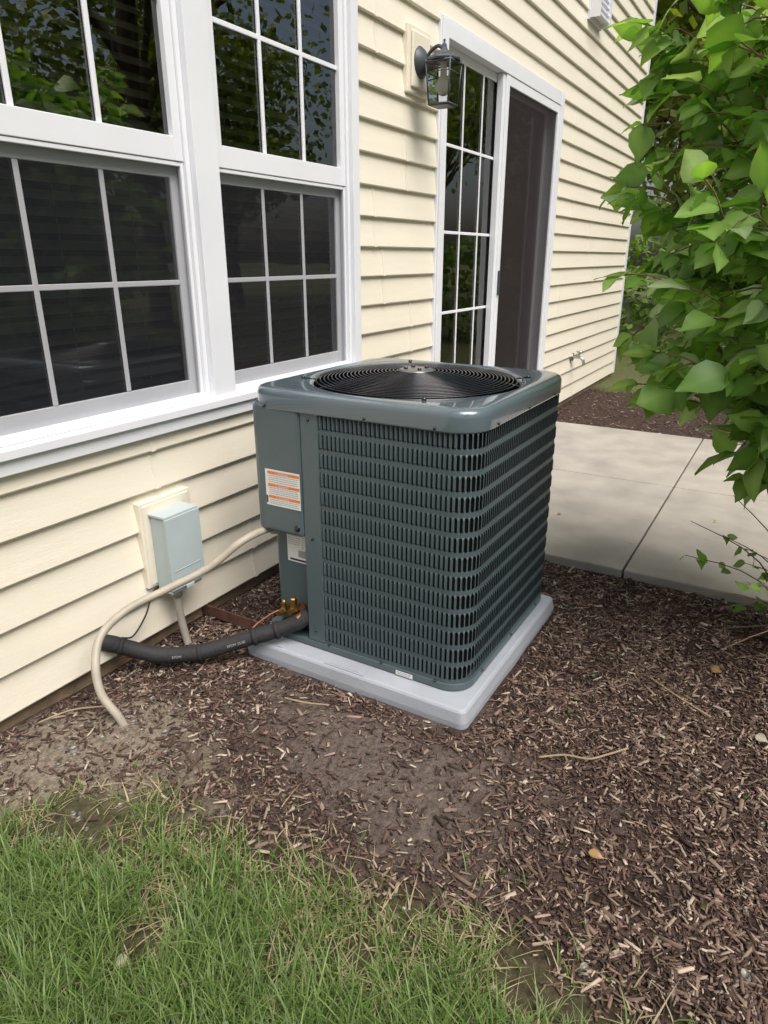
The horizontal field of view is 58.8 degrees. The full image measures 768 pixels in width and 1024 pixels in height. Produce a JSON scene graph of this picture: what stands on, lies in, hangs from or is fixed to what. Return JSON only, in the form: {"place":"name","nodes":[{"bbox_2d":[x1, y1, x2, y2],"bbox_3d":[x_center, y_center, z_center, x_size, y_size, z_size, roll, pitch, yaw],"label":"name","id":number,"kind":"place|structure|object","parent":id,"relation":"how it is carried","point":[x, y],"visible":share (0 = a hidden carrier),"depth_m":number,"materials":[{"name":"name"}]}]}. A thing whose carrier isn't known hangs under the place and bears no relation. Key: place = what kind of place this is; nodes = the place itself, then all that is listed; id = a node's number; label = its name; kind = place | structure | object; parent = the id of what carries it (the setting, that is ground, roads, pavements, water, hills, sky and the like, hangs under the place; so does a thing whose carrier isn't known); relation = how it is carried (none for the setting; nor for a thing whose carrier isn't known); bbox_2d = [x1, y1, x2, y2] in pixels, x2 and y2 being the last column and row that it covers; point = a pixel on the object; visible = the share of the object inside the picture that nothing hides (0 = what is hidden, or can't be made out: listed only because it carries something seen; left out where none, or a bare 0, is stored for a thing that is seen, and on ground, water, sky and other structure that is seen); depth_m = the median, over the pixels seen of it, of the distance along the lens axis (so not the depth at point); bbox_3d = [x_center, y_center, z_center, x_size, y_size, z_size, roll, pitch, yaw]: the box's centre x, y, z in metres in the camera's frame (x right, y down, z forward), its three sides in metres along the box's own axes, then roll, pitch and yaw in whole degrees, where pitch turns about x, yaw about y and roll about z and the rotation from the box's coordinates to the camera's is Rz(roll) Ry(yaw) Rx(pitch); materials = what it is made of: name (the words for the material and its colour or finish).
{"place":"outdoors","nodes":[
{"label":"outdoors","id":0,"kind":"place"},
{"bbox_2d":[0,758,720,1023],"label":"lawn grass","id":1,"kind":"structure","parent":0,"point":[53,978],"depth_m":1.33,"materials":[{"name":"green plant"}]},
{"bbox_2d":[0,266,767,1023],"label":"ground","id":2,"kind":"structure","parent":0,"point":[416,832],"depth_m":1.74,"materials":[{"name":"soil"}]},
{"bbox_2d":[0,0,489,405],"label":"walls","id":3,"kind":"structure","parent":2,"relation":"on","point":[148,41],"depth_m":4.88,"materials":[{"name":"plastic"}]},
{"bbox_2d":[0,0,361,477],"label":"window frames","id":4,"kind":"structure","parent":3,"relation":"attached to","point":[191,160],"depth_m":2.20,"materials":[{"name":"white plastic"}]},
{"bbox_2d":[0,0,331,414],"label":"window blinds","id":5,"kind":"object","parent":4,"relation":"in","point":[34,342],"depth_m":2.11,"materials":[{"name":"black plastic"}]},
{"bbox_2d":[0,0,655,721],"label":"siding","id":6,"kind":"object","parent":3,"relation":"attached to","point":[70,572],"visible":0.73,"depth_m":3.00,"materials":[{"name":"plastic"}]},
{"bbox_2d":[126,486,204,644],"bbox_3d":[-0.737,0.230,2.307,0.117,0.557,0.374,12,23,28],"label":"electrical disconnect box","id":7,"kind":"object","parent":6,"relation":"attached to","point":[169,538],"visible":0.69,"depth_m":2.27,"materials":[{"name":"plastic"}]},
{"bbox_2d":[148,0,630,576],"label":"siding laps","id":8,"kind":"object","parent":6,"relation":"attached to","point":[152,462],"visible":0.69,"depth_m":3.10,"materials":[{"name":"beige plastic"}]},
{"bbox_2d":[571,351,584,364],"bbox_3d":[1.765,-1.399,6.177,0.125,0.119,0.070,12,23,28],"label":"garden spigot","id":9,"kind":"object","parent":6,"relation":"attached to","point":[573,357],"visible":1,"depth_m":6.16,"materials":[{"name":"silver metal"}]},
{"bbox_2d":[587,0,612,30],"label":"exhaust vent hood","id":10,"kind":"object","parent":6,"relation":"attached to","point":[599,14],"visible":0.98,"depth_m":5.09,"materials":[{"name":"white plastic"}]},
{"bbox_2d":[402,21,462,109],"bbox_3d":[0.239,-2.025,3.098,0.242,0.327,0.220,12,23,28],"label":"wall lantern","id":11,"kind":"object","parent":3,"relation":"attached to","point":[422,79],"depth_m":3.08,"materials":[{"name":"metal"}]},
{"bbox_2d":[430,12,564,369],"bbox_3d":[0.753,-1.602,4.463,0.182,2.315,1.997,12,23,28],"label":"patio door frame","id":12,"kind":"object","parent":3,"relation":"attached to","point":[501,71],"visible":0.51,"depth_m":4.11,"materials":[{"name":"white plastic"}]},
{"bbox_2d":[440,66,490,364],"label":"vertical blinds","id":13,"kind":"object","parent":12,"relation":"attached to","point":[485,131],"visible":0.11,"depth_m":4.20,"materials":[{"name":"grey"}]},
{"bbox_2d":[494,87,556,369],"bbox_3d":[0.976,-1.735,4.763,0.001,1.995,0.950,12,23,28],"label":"patio door screen","id":14,"kind":"object","parent":12,"relation":"attached to","point":[530,150],"visible":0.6,"depth_m":4.67,"materials":[{"name":"brown fabric"}]},
{"bbox_2d":[612,0,657,372],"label":"corner post","id":15,"kind":"object","parent":3,"relation":"attached to","point":[630,215],"visible":0.22,"depth_m":7.29,"materials":[{"name":"white plastic"}]},
{"bbox_2d":[0,374,610,732],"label":"foundation","id":16,"kind":"object","parent":2,"relation":"on","point":[82,681],"visible":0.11,"depth_m":2.29,"materials":[{"name":"concrete"}]},
{"bbox_2d":[91,358,561,726],"bbox_3d":[-0.200,0.048,2.234,1.154,0.994,1.357,12,23,28],"label":"air conditioner condenser","id":17,"kind":"object","parent":2,"relation":"on","point":[404,507],"visible":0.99,"depth_m":2.06,"materials":[{"name":"paint"}]},
{"bbox_2d":[38,675,710,759],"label":"dry sticks","id":18,"kind":"object","parent":2,"relation":"on","point":[544,756],"visible":1,"depth_m":2.02,"materials":[{"name":"brown wood"}]},
{"bbox_2d":[0,603,764,1019],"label":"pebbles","id":19,"kind":"object","parent":2,"relation":"on","point":[744,973],"visible":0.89,"depth_m":1.77,"materials":[{"name":"stone"}]},
{"bbox_2d":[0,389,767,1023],"bbox_3d":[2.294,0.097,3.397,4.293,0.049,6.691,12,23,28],"label":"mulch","id":20,"kind":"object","parent":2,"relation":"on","point":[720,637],"visible":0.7,"depth_m":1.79,"materials":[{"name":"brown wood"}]},
{"bbox_2d":[202,604,265,628],"bbox_3d":[-0.525,0.394,2.519,0.366,0.042,0.040,12,23,28],"label":"rusty angle iron","id":21,"kind":"object","parent":20,"relation":"on","point":[230,617],"visible":0.64,"depth_m":2.52,"materials":[{"name":"metal"}]},
{"bbox_2d":[464,586,747,907],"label":"weed seedlings","id":22,"kind":"object","parent":20,"relation":"on","point":[702,905],"visible":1,"depth_m":1.72,"materials":[{"name":"green plant"}]},
{"bbox_2d":[593,0,767,654],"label":"leafy shrub","id":23,"kind":"object","parent":20,"relation":"on","point":[717,275],"visible":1,"depth_m":1.88,"materials":[{"name":"green plant"}]},
{"bbox_2d":[248,594,552,729],"bbox_3d":[0.092,0.412,2.502,0.830,0.076,0.850,12,23,28],"label":"equipment pad","id":24,"kind":"object","parent":2,"relation":"on","point":[459,709],"visible":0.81,"depth_m":2.16,"materials":[{"name":"grey concrete"}]},
{"bbox_2d":[116,512,767,1010],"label":"fallen leaves","id":25,"kind":"object","parent":2,"relation":"on","point":[594,852],"visible":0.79,"depth_m":1.55,"materials":[{"name":"brown plant"}]},
{"bbox_2d":[544,421,767,609],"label":"concrete patio","id":26,"kind":"structure","parent":2,"relation":"on","point":[615,492],"depth_m":3.55,"materials":[{"name":"beige concrete"}]},
{"bbox_2d":[640,114,679,162],"bbox_3d":[5.570,-11.191,20.841,7.003,9.154,7.259,-1,21,-2],"label":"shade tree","id":27,"kind":"object","parent":2,"relation":"on","point":[655,139],"visible":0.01,"depth_m":19.43,"materials":[{"name":"green plant"}]},
{"bbox_2d":[618,234,735,354],"bbox_3d":[4.500,-2.878,9.142,8.236,1.765,2.568,12,23,28],"label":"hedge","id":28,"kind":"object","parent":2,"relation":"on","point":[636,314],"visible":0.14,"depth_m":9.52,"materials":[{"name":"green plant"}]},
{"bbox_2d":[639,0,767,192],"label":"shade tree","id":29,"kind":"object","parent":2,"relation":"on","point":[673,105],"depth_m":10.88,"materials":[{"name":"green plant"}]},
{"bbox_2d":[643,0,763,135],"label":"shade tree","id":30,"kind":"object","parent":2,"relation":"on","point":[661,7],"visible":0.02,"depth_m":11.35,"materials":[{"name":"green plant"}]},
{"bbox_2d":[645,1,767,209],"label":"shade tree","id":31,"kind":"object","parent":2,"relation":"on","point":[698,185],"visible":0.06,"depth_m":15.48,"materials":[{"name":"green plant"}]},
{"bbox_2d":[649,1,764,261],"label":"shade tree","id":32,"kind":"object","parent":2,"relation":"on","point":[681,142],"visible":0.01,"depth_m":18.36,"materials":[{"name":"green plant"}]},
{"bbox_2d":[656,0,764,144],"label":"shade tree","id":33,"kind":"object","parent":2,"relation":"on","point":[690,4],"visible":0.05,"depth_m":10.66,"materials":[{"name":"green plant"}]},
{"bbox_2d":[627,3,763,265],"label":"sky","id":34,"kind":"structure","parent":0,"point":[635,229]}
]}

